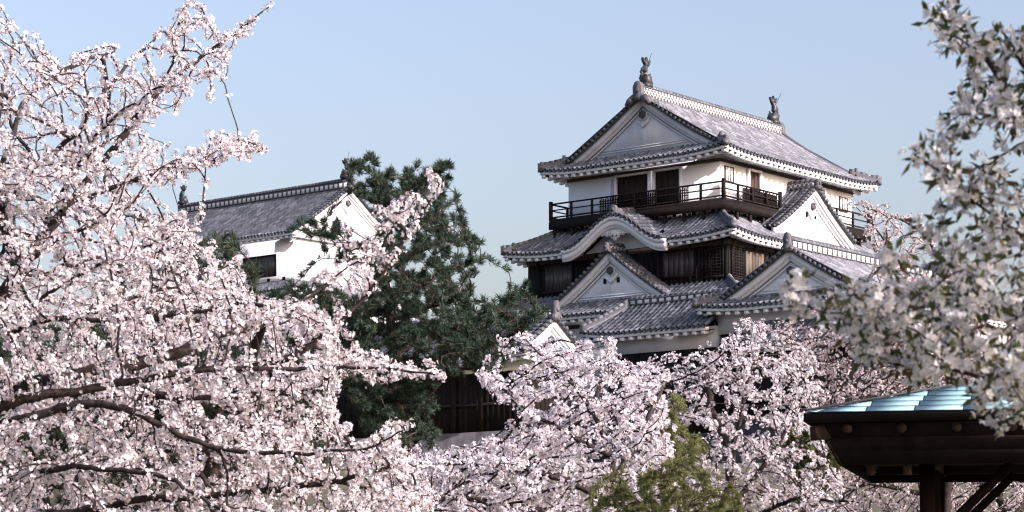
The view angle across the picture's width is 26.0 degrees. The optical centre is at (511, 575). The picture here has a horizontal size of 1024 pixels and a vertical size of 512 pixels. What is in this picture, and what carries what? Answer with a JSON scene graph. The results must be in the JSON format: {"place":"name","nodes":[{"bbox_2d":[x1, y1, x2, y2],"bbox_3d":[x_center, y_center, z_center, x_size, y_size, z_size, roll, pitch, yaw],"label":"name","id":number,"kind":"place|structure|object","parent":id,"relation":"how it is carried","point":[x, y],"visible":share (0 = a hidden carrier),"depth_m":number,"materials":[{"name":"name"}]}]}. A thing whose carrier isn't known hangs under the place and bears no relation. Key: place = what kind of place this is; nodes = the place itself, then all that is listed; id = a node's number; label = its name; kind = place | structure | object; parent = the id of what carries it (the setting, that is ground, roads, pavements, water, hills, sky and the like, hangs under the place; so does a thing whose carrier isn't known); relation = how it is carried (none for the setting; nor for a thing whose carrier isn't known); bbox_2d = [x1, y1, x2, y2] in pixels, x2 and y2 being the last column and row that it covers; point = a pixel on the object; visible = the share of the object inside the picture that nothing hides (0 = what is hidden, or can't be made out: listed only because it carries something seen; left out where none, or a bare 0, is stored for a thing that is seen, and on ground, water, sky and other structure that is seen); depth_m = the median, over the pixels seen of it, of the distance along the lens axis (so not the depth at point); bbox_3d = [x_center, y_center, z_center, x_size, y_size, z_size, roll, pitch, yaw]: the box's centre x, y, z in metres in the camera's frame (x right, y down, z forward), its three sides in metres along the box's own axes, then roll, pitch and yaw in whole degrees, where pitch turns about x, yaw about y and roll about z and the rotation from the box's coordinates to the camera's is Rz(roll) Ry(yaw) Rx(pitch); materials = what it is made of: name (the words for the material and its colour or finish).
{"place":"outdoors","nodes":[
{"label":"outdoors","id":0,"kind":"place"},
{"bbox_2d":[0,461,1023,511],"bbox_3d":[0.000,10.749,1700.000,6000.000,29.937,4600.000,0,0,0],"label":"ground","id":1,"kind":"structure","parent":0,"point":[310,502],"depth_m":60.72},
{"bbox_2d":[0,228,341,511],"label":"pine tree","id":2,"kind":"object","parent":1,"relation":"on","point":[230,249],"visible":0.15,"depth_m":51.43,"materials":[{"name":"green plant"}]},
{"bbox_2d":[0,0,446,511],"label":"cherry tree","id":3,"kind":"object","parent":1,"relation":"on","point":[42,390],"visible":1,"depth_m":13.42,"materials":[{"name":"pink plant"}]},
{"bbox_2d":[106,153,430,452],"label":"corner turret","id":4,"kind":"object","parent":1,"relation":"on","point":[260,222],"visible":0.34,"depth_m":140.15,"materials":[{"name":"paint"}]},
{"bbox_2d":[243,254,275,279],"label":"window","id":5,"kind":"structure","parent":4,"relation":"in","point":[268,262],"depth_m":138.43,"materials":[{"name":"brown wood"}]},
{"bbox_2d":[92,300,607,463],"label":"gatehouse","id":6,"kind":"object","parent":1,"relation":"on","point":[469,412],"visible":0.14,"depth_m":94.25,"materials":[{"name":"paint"}]},
{"bbox_2d":[256,150,550,482],"bbox_3d":[-2.343,-4.565,45.560,6.308,8.852,5.427,0,0,0],"label":"pine tree","id":7,"kind":"object","parent":1,"relation":"on","point":[463,331],"visible":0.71,"depth_m":44.78,"materials":[{"name":"green plant"}]},
{"bbox_2d":[354,331,681,511],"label":"cherry tree","id":8,"kind":"object","parent":1,"relation":"on","point":[524,487],"visible":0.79,"depth_m":19.25,"materials":[{"name":"pink plant"}]},
{"bbox_2d":[579,287,730,462],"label":"roofed gallery","id":9,"kind":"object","parent":1,"relation":"on","point":[641,328],"visible":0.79,"depth_m":102.53,"materials":[{"name":"tile"}]},
{"bbox_2d":[586,453,747,511],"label":"conifer shrub","id":10,"kind":"object","parent":1,"relation":"on","point":[671,495],"visible":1,"depth_m":16.17,"materials":[{"name":"green plant"}]},
{"bbox_2d":[655,391,710,511],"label":"conifer shrub","id":11,"kind":"object","parent":1,"relation":"on","point":[693,448],"visible":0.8,"depth_m":22.71,"materials":[{"name":"green plant"}]},
{"bbox_2d":[469,53,916,462],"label":"castle keep","id":12,"kind":"structure","parent":1,"relation":"on","point":[671,192],"depth_m":112.35,"materials":[{"name":"paint"}]},
{"bbox_2d":[614,171,650,207],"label":"door","id":13,"kind":"structure","parent":12,"relation":"in","point":[639,181],"depth_m":113.37,"materials":[{"name":"brown wood"}]},
{"bbox_2d":[652,166,682,205],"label":"door","id":14,"kind":"structure","parent":12,"relation":"in","point":[669,177],"depth_m":112.02,"materials":[{"name":"brown wood"}]},
{"bbox_2d":[724,165,733,181],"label":"window","id":15,"kind":"structure","parent":12,"relation":"in","point":[728,171],"depth_m":110.56,"materials":[{"name":"white wood"}]},
{"bbox_2d":[746,168,761,191],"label":"door","id":16,"kind":"structure","parent":12,"relation":"in","point":[753,177],"depth_m":112.30,"materials":[{"name":"brown wood"}]},
{"bbox_2d":[839,196,847,212],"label":"window","id":17,"kind":"structure","parent":12,"relation":"in","point":[842,200],"depth_m":118.94,"materials":[{"name":"white wood"}]},
{"bbox_2d":[622,317,856,511],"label":"cherry tree","id":18,"kind":"object","parent":1,"relation":"on","point":[803,392],"visible":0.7,"depth_m":27.76,"materials":[{"name":"pink plant"}]},
{"bbox_2d":[768,426,840,511],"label":"evergreen shrub","id":19,"kind":"object","parent":1,"relation":"on","point":[804,438],"visible":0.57,"depth_m":29.11,"materials":[{"name":"green plant"}]},
{"bbox_2d":[692,232,1021,462],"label":"gabled turret","id":20,"kind":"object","parent":1,"relation":"on","point":[750,296],"visible":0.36,"depth_m":98.67,"materials":[{"name":"paint"}]},
{"bbox_2d":[720,335,748,367],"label":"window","id":21,"kind":"structure","parent":20,"relation":"in","point":[727,353],"depth_m":100.10,"materials":[{"name":"brown wood"}]},
{"bbox_2d":[754,199,987,511],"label":"cherry tree","id":22,"kind":"object","parent":1,"relation":"on","point":[827,347],"visible":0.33,"depth_m":32.24,"materials":[{"name":"pink plant"}]},
{"bbox_2d":[769,423,1023,511],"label":"cherry tree","id":23,"kind":"object","parent":1,"relation":"on","point":[1004,505],"visible":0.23,"depth_m":37.84,"materials":[{"name":"pink plant"}]},
{"bbox_2d":[771,0,1023,439],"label":"cherry tree","id":24,"kind":"object","parent":1,"relation":"on","point":[861,319],"visible":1,"depth_m":5.07,"materials":[{"name":"white plant"}]},
{"bbox_2d":[804,379,1023,511],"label":"pavilion","id":25,"kind":"structure","parent":1,"relation":"on","point":[930,441],"depth_m":20.03,"materials":[{"name":"brown wood"}]},
{"bbox_2d":[0,0,1023,461],"label":"sky","id":26,"kind":"structure","parent":0,"point":[499,89],"materials":[{"name":"blue"}]}
]}

